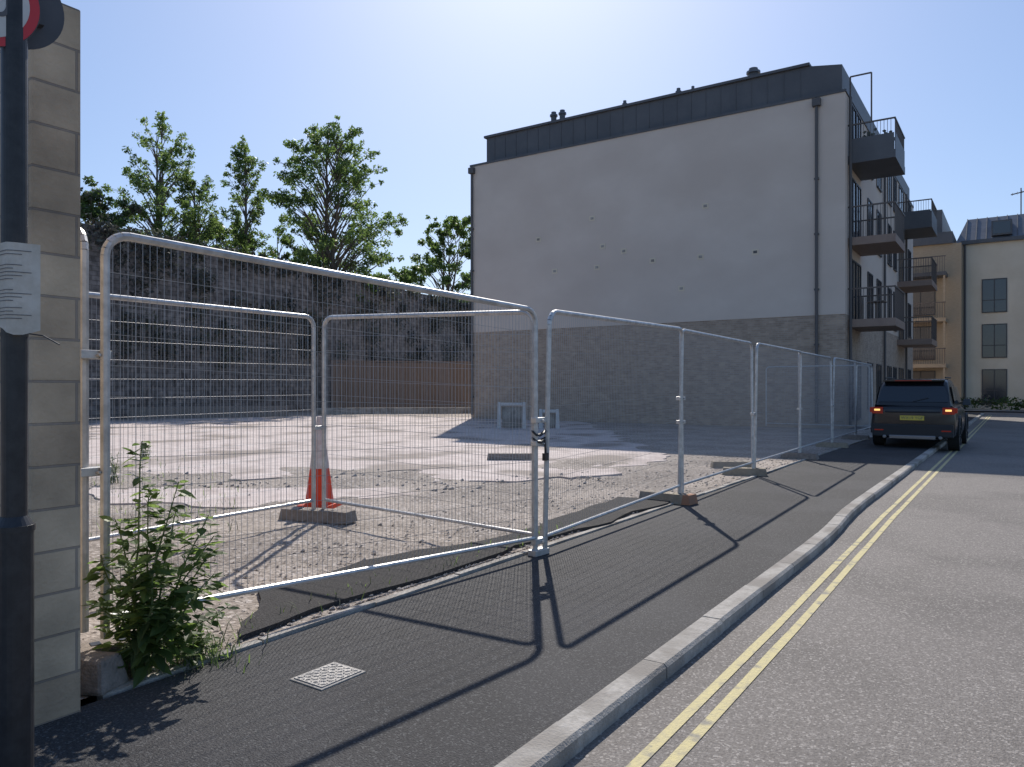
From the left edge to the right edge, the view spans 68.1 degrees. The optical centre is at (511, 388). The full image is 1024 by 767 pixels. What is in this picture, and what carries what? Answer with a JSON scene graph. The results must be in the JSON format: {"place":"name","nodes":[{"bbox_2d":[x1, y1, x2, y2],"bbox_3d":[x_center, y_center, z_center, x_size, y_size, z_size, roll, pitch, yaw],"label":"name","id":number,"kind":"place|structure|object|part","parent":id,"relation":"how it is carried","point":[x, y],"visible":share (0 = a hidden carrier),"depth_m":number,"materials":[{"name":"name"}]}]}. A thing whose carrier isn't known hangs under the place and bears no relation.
{"place":"outdoors","nodes":[
{"label":"outdoors","id":0,"kind":"place"},
{"bbox_2d":[80,406,871,699],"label":"building plot ground","id":1,"kind":"structure","parent":0,"point":[357,534],"depth_m":8.79,"materials":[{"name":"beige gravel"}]},
{"bbox_2d":[80,650,128,695],"bbox_3d":[-2.024,1.370,3.670,0.253,0.160,0.193,0,0,12],"label":"concrete block","id":2,"kind":"object","parent":1,"relation":"on","point":[101,673],"depth_m":3.60,"materials":[{"name":"grey concrete"}]},
{"bbox_2d":[80,636,139,667],"bbox_3d":[-2.188,1.368,3.839,0.229,0.124,0.599,0,0,50],"label":"fence foot block","id":3,"kind":"object","parent":2,"relation":"on","point":[91,644],"depth_m":3.88,"materials":[{"name":"grey concrete"}]},
{"bbox_2d":[80,227,88,632],"bbox_3d":[-3.540,0.224,4.957,3.468,2.152,0.047,0,0,38],"label":"fence panel","id":4,"kind":"object","parent":3,"relation":"in","point":[84,417],"visible":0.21,"depth_m":3.88,"materials":[{"name":"silver metal"}]},
{"bbox_2d":[100,232,537,638],"bbox_3d":[-0.943,0.290,5.245,0.047,2.219,3.590,0,0,40],"label":"fence panel","id":5,"kind":"object","parent":3,"relation":"in","point":[111,241],"visible":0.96,"depth_m":4.82,"materials":[{"name":"silver metal"}]},
{"bbox_2d":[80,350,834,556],"bbox_3d":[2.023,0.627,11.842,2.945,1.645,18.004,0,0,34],"label":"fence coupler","id":6,"kind":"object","parent":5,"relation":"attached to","point":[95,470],"visible":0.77,"depth_m":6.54,"materials":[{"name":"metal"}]},
{"bbox_2d":[531,430,548,460],"bbox_3d":[0.233,0.496,6.612,0.120,0.269,0.153,0,0,34],"label":"padlock chain","id":7,"kind":"object","parent":6,"relation":"attached to","point":[545,456],"visible":0.96,"depth_m":6.59,"materials":[{"name":"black metal"}]},
{"bbox_2d":[110,452,122,483],"bbox_3d":[-6.028,1.209,11.459,0.305,0.485,0.380,0,0,34],"label":"weed","id":8,"kind":"object","parent":1,"relation":"on","point":[113,470],"visible":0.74,"depth_m":11.46,"materials":[{"name":"green plant"}]},
{"bbox_2d":[82,441,239,688],"bbox_3d":[-1.785,0.861,3.859,0.464,1.186,0.778,0,0,76],"label":"weed shrub","id":9,"kind":"object","parent":1,"relation":"on","point":[151,620],"visible":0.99,"depth_m":3.82,"materials":[{"name":"green plant"}]},
{"bbox_2d":[89,487,416,508],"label":"concrete slab","id":10,"kind":"structure","parent":1,"relation":"on","point":[272,494],"depth_m":10.17,"materials":[{"name":"grey concrete"}]},
{"bbox_2d":[129,406,470,418],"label":"wall","id":11,"kind":"structure","parent":1,"relation":"on","point":[157,412],"depth_m":38.49,"materials":[{"name":"concrete"}]},
{"bbox_2d":[278,506,356,523],"bbox_3d":[-2.101,1.368,8.204,0.849,0.124,0.229,0,0,19],"label":"fence foot block","id":12,"kind":"object","parent":1,"relation":"on","point":[294,513],"depth_m":8.12,"materials":[{"name":"grey concrete"}]},
{"bbox_2d":[89,292,315,541],"bbox_3d":[-3.054,0.269,6.712,0.047,2.123,3.529,0,0,32],"label":"fence panel","id":13,"kind":"object","parent":12,"relation":"in","point":[180,304],"visible":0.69,"depth_m":7.18,"materials":[{"name":"silver metal"}]},
{"bbox_2d":[323,310,532,545],"bbox_3d":[-0.924,0.305,7.491,2.737,2.190,0.047,0,0,34],"label":"fence panel","id":14,"kind":"object","parent":12,"relation":"in","point":[447,314],"visible":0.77,"depth_m":7.45,"materials":[{"name":"silver metal"}]},
{"bbox_2d":[296,416,342,508],"bbox_3d":[-2.322,0.890,9.150,0.420,1.100,0.420,0,0,12],"label":"traffic cone","id":15,"kind":"object","parent":1,"relation":"on","point":[335,505],"visible":0.38,"depth_m":9.06,"materials":[{"name":"orange plastic"}]},
{"bbox_2d":[90,451,588,679],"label":"grass","id":16,"kind":"structure","parent":1,"relation":"on","point":[213,652],"depth_m":4.24,"materials":[{"name":"green plant"}]},
{"bbox_2d":[170,614,225,665],"bbox_3d":[-1.684,1.335,3.995,0.264,0.236,0.287,0,0,18],"label":"weed","id":17,"kind":"object","parent":16,"relation":"on","point":[203,640],"visible":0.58,"depth_m":4.01,"materials":[{"name":"green plant"}]},
{"bbox_2d":[91,468,613,496],"bbox_3d":[-2.704,1.419,11.899,8.528,0.110,3.726,0,0,-2],"label":"rubble","id":18,"kind":"object","parent":1,"relation":"on","point":[598,478],"visible":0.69,"depth_m":11.56,"materials":[{"name":"stone"}]},
{"bbox_2d":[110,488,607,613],"bbox_3d":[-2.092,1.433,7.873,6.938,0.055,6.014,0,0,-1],"label":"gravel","id":19,"kind":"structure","parent":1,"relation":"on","point":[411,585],"depth_m":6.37,"materials":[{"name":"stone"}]},
{"bbox_2d":[89,416,669,482],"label":"concrete slab","id":20,"kind":"structure","parent":1,"relation":"on","point":[161,443],"depth_m":18.72,"materials":[{"name":"grey concrete"}]},
{"bbox_2d":[137,448,149,459],"bbox_3d":[-7.424,1.303,15.280,0.270,0.300,0.327,0,0,34],"label":"weed","id":21,"kind":"object","parent":20,"relation":"on","point":[145,454],"visible":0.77,"depth_m":15.26,"materials":[{"name":"green plant"}]},
{"bbox_2d":[487,453,530,459],"bbox_3d":[-0.029,1.368,15.273,0.949,0.124,0.229,0,0,0],"label":"fence foot block","id":22,"kind":"object","parent":20,"relation":"on","point":[515,455],"depth_m":15.17,"materials":[{"name":"grey concrete"}]},
{"bbox_2d":[497,402,558,428],"bbox_3d":[0.581,0.975,27.274,2.236,0.950,0.350,0,0,0],"label":"concrete barrier","id":23,"kind":"object","parent":20,"relation":"on","point":[554,418],"visible":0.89,"depth_m":27.31,"materials":[{"name":"grey concrete"}]},
{"bbox_2d":[333,360,470,407],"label":"timber hoarding","id":24,"kind":"object","parent":1,"relation":"on","point":[404,389],"visible":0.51,"depth_m":48.99,"materials":[{"name":"wood"}]},
{"bbox_2d":[239,497,669,639],"bbox_3d":[-0.067,1.460,7.193,0.833,0.080,6.385,0,0,35],"label":"asphalt patch","id":25,"kind":"object","parent":1,"relation":"on","point":[267,615],"visible":0.69,"depth_m":5.75,"materials":[{"name":"grey asphalt"}]},
{"bbox_2d":[472,314,912,428],"bbox_3d":[10.768,-0.550,40.297,16.592,4.200,20.960,0,0,34],"label":"brick base","id":26,"kind":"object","parent":1,"relation":"on","point":[796,332],"visible":0.5,"depth_m":30.90,"materials":[{"name":"grey brick"}]},
{"bbox_2d":[473,92,912,338],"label":"walls","id":27,"kind":"structure","parent":26,"relation":"on","point":[747,176],"depth_m":30.55,"materials":[{"name":"white paint"}]},
{"bbox_2d":[536,203,758,290],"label":"wall vents","id":28,"kind":"object","parent":27,"relation":"attached to","point":[653,260],"depth_m":31.04,"materials":[{"name":"plastic"}]},
{"bbox_2d":[468,96,907,424],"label":"drain pipes","id":29,"kind":"object","parent":27,"relation":"attached to","point":[816,102],"visible":0.8,"depth_m":27.36,"materials":[{"name":"grey metal"}]},
{"bbox_2d":[470,62,912,206],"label":"roof","id":30,"kind":"structure","parent":27,"relation":"on","point":[799,82],"depth_m":30.74,"materials":[{"name":"grey metal"}]},
{"bbox_2d":[550,67,760,120],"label":"roof vents","id":31,"kind":"object","parent":30,"relation":"on","point":[749,72],"visible":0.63,"depth_m":32.61,"materials":[{"name":"grey metal"}]},
{"bbox_2d":[852,104,911,420],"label":"windows","id":32,"kind":"structure","parent":27,"relation":"attached to","point":[856,266],"depth_m":31.85,"materials":[{"name":"black glass"}]},
{"bbox_2d":[848,116,936,347],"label":"balconies","id":33,"kind":"structure","parent":27,"relation":"attached to","point":[876,156],"depth_m":27.93,"materials":[{"name":"grey metal"}]},
{"bbox_2d":[710,461,750,467],"bbox_3d":[3.992,1.388,13.801,0.719,0.124,0.229,0,0,5],"label":"fence foot block","id":34,"kind":"object","parent":1,"relation":"on","point":[737,463],"depth_m":13.71,"materials":[{"name":"grey concrete"}]},
{"bbox_2d":[765,365,869,428],"bbox_3d":[10.294,0.278,25.709,3.470,2.104,0.047,0,0,40],"label":"fence panel","id":35,"kind":"object","parent":1,"relation":"on","point":[859,371],"visible":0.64,"depth_m":25.91,"materials":[{"name":"metal"}]},
{"bbox_2d":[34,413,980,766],"bbox_3d":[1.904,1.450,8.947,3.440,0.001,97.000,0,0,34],"label":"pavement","id":36,"kind":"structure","parent":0,"point":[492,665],"depth_m":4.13,"materials":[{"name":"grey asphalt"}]},
{"bbox_2d":[0,0,63,766],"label":"traffic sign","id":37,"kind":"object","parent":36,"relation":"on","point":[26,26],"visible":0.98,"depth_m":2.47,"materials":[{"name":"black metal"}]},
{"bbox_2d":[0,242,39,334],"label":"planning notice","id":38,"kind":"object","parent":37,"relation":"attached to","point":[19,288],"visible":1,"depth_m":2.45,"materials":[{"name":"paper"}]},
{"bbox_2d":[0,332,59,344],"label":"cable tie","id":39,"kind":"object","parent":37,"relation":"attached to","point":[9,334],"visible":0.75,"depth_m":2.46,"materials":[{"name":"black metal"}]},
{"bbox_2d":[290,662,365,690],"bbox_3d":[-0.926,1.453,3.818,0.241,0.034,0.295,0,0,34],"label":"manhole cover","id":40,"kind":"object","parent":36,"relation":"on","point":[324,677],"visible":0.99,"depth_m":3.79,"materials":[{"name":"metal"}]},
{"bbox_2d":[639,490,697,505],"bbox_3d":[1.986,1.388,9.673,0.729,0.124,0.235,0,0,40],"label":"fence foot block","id":41,"kind":"object","parent":36,"relation":"on","point":[687,499],"depth_m":9.51,"materials":[{"name":"grey concrete"}]},
{"bbox_2d":[679,329,753,492],"bbox_3d":[3.081,0.278,11.154,0.076,2.104,3.528,0,0,32],"label":"fence panel","id":42,"kind":"object","parent":41,"relation":"in","point":[687,417],"visible":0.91,"depth_m":11.07,"materials":[{"name":"silver metal"}]},
{"bbox_2d":[722,467,766,475],"bbox_3d":[3.885,1.388,12.674,0.719,0.124,0.229,0,0,15],"label":"fence foot block","id":43,"kind":"object","parent":36,"relation":"on","point":[745,471],"depth_m":12.57,"materials":[{"name":"grey concrete"}]},
{"bbox_2d":[780,452,818,459],"bbox_3d":[5.932,1.388,15.636,0.719,0.124,0.229,0,0,34],"label":"fence foot block","id":44,"kind":"object","parent":36,"relation":"on","point":[797,455],"depth_m":15.53,"materials":[{"name":"grey concrete"}]},
{"bbox_2d":[754,343,801,467],"bbox_3d":[5.001,0.278,14.141,0.078,2.104,3.526,0,0,32],"label":"fence panel","id":45,"kind":"object","parent":44,"relation":"in","point":[776,441],"visible":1,"depth_m":13.91,"materials":[{"name":"silver metal"}]},
{"bbox_2d":[816,442,848,447],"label":"fence foot block","id":46,"kind":"object","parent":36,"relation":"on","point":[834,444],"depth_m":18.57,"materials":[{"name":"grey concrete"}]},
{"bbox_2d":[841,435,869,439],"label":"fence foot block","id":47,"kind":"object","parent":36,"relation":"on","point":[862,437],"depth_m":21.48,"materials":[{"name":"grey concrete"}]},
{"bbox_2d":[61,0,1023,295],"label":"sky","id":48,"kind":"structure","parent":0,"point":[425,82],"materials":[{"name":"blue"}]},
{"bbox_2d":[80,411,1023,706],"bbox_3d":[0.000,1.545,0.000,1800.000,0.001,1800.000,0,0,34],"label":"ground","id":49,"kind":"structure","parent":0,"point":[88,701],"depth_m":3.79,"materials":[{"name":"soil"}]},
{"bbox_2d":[0,3,79,726],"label":"stone block wall","id":50,"kind":"structure","parent":49,"relation":"on","point":[54,234],"depth_m":3.32,"materials":[{"name":"beige stone"}]},
{"bbox_2d":[80,175,143,233],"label":"tree","id":51,"kind":"object","parent":49,"relation":"on","point":[92,196],"visible":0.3,"depth_m":45.45,"materials":[{"name":"green plant"}]},
{"bbox_2d":[101,111,213,247],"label":"tree","id":52,"kind":"object","parent":49,"relation":"on","point":[143,185],"visible":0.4,"depth_m":49.17,"materials":[{"name":"green plant"}]},
{"bbox_2d":[162,168,241,250],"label":"tree","id":53,"kind":"object","parent":49,"relation":"on","point":[188,188],"visible":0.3,"depth_m":51.66,"materials":[{"name":"green plant"}]},
{"bbox_2d":[184,221,257,254],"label":"tree","id":54,"kind":"object","parent":49,"relation":"on","point":[223,238],"visible":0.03,"depth_m":56.23,"materials":[{"name":"green plant"}]},
{"bbox_2d":[217,134,277,258],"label":"tree","id":55,"kind":"object","parent":49,"relation":"on","point":[240,169],"visible":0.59,"depth_m":53.63,"materials":[{"name":"green plant"}]},
{"bbox_2d":[221,218,316,265],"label":"tree","id":56,"kind":"object","parent":49,"relation":"on","point":[277,230],"visible":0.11,"depth_m":59.54,"materials":[{"name":"green plant"}]},
{"bbox_2d":[82,223,470,419],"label":"retaining wall","id":57,"kind":"structure","parent":49,"relation":"on","point":[159,380],"depth_m":41.97,"materials":[{"name":"stone"}]},
{"bbox_2d":[80,212,470,370],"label":"ivy","id":58,"kind":"object","parent":57,"relation":"attached to","point":[152,255],"visible":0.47,"depth_m":41.19,"materials":[{"name":"green plant"}]},
{"bbox_2d":[258,115,407,303],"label":"tree","id":59,"kind":"object","parent":49,"relation":"on","point":[327,246],"visible":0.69,"depth_m":53.88,"materials":[{"name":"green plant"}]},
{"bbox_2d":[370,266,429,292],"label":"tree","id":60,"kind":"object","parent":49,"relation":"on","point":[401,276],"visible":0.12,"depth_m":78.96,"materials":[{"name":"green plant"}]},
{"bbox_2d":[405,214,470,302],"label":"tree","id":61,"kind":"object","parent":49,"relation":"on","point":[436,263],"visible":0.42,"depth_m":74.45,"materials":[{"name":"green plant"}]},
{"bbox_2d":[97,436,872,700],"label":"edging kerb","id":62,"kind":"structure","parent":49,"relation":"on","point":[260,641],"depth_m":5.08,"materials":[{"name":"concrete"}]},
{"bbox_2d":[494,413,983,766],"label":"kerb","id":63,"kind":"structure","parent":49,"relation":"on","point":[567,738],"depth_m":4.09,"materials":[{"name":"concrete"}]},
{"bbox_2d":[542,309,683,547],"bbox_3d":[1.223,0.315,8.132,0.078,2.172,3.516,0,0,32],"label":"fence panel","id":64,"kind":"object","parent":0,"point":[546,534],"visible":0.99,"depth_m":7.74,"materials":[{"name":"silver metal"}]},
{"bbox_2d":[562,412,1023,766],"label":"road","id":65,"kind":"structure","parent":0,"point":[903,646],"depth_m":4.34,"materials":[{"name":"grey asphalt"}]},
{"bbox_2d":[626,415,991,766],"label":"double yellow line","id":66,"kind":"object","parent":65,"relation":"on","point":[677,755],"visible":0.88,"depth_m":4.28,"materials":[{"name":"paint"}]},
{"bbox_2d":[870,377,970,450],"bbox_3d":[10.913,0.618,20.185,2.198,1.810,4.656,0,0,34],"label":"parked car","id":67,"kind":"object","parent":65,"relation":"on","point":[925,409],"visible":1,"depth_m":18.39,"materials":[{"name":"black paint"}]},
{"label":"windows","id":68,"kind":"part","parent":67,"relation":"part of","materials":[{"name":"black glass"}]},
{"bbox_2d":[798,351,832,452],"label":"fence panel","id":69,"kind":"object","parent":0,"point":[817,409],"visible":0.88,"depth_m":17.19,"materials":[{"name":"silver metal"}]},
{"bbox_2d":[832,357,856,441],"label":"fence panel","id":70,"kind":"object","parent":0,"point":[846,401],"visible":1,"depth_m":19.96,"materials":[{"name":"silver metal"}]},
{"bbox_2d":[854,362,872,434],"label":"fence panel","id":71,"kind":"object","parent":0,"point":[859,424],"visible":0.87,"depth_m":23.11,"materials":[{"name":"silver metal"}]},
{"bbox_2d":[850,72,894,318],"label":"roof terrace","id":72,"kind":"structure","parent":0,"point":[878,301],"depth_m":27.54,"materials":[{"name":"grey metal"}]},
{"bbox_2d":[913,239,1023,409],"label":"walls","id":73,"kind":"structure","parent":0,"point":[1001,259],"depth_m":52.04,"materials":[{"name":"beige paint"}]},
{"bbox_2d":[913,255,947,378],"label":"balconies","id":74,"kind":"structure","parent":73,"relation":"attached to","point":[943,275],"depth_m":51.22,"materials":[{"name":"grey metal"}]},
{"bbox_2d":[913,278,1006,402],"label":"windows","id":75,"kind":"structure","parent":73,"relation":"attached to","point":[994,336],"depth_m":52.04,"materials":[{"name":"grey glass"}]},
{"bbox_2d":[913,210,1023,246],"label":"roof","id":76,"kind":"structure","parent":73,"relation":"on","point":[994,229],"depth_m":52.54,"materials":[{"name":"grey metal"}]},
{"bbox_2d":[964,188,1023,408],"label":"drainpipe","id":77,"kind":"object","parent":73,"relation":"attached to","point":[1020,192],"visible":0.84,"depth_m":52.74,"materials":[{"name":"grey metal"}]},
{"bbox_2d":[964,409,1023,411],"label":"pavement","id":78,"kind":"structure","parent":0,"point":[990,410],"depth_m":49.52,"materials":[{"name":"concrete"}]},
{"bbox_2d":[960,394,1023,409],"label":"hedge","id":79,"kind":"object","parent":78,"relation":"on","point":[988,402],"visible":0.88,"depth_m":50.13,"materials":[{"name":"green plant"}]}
]}

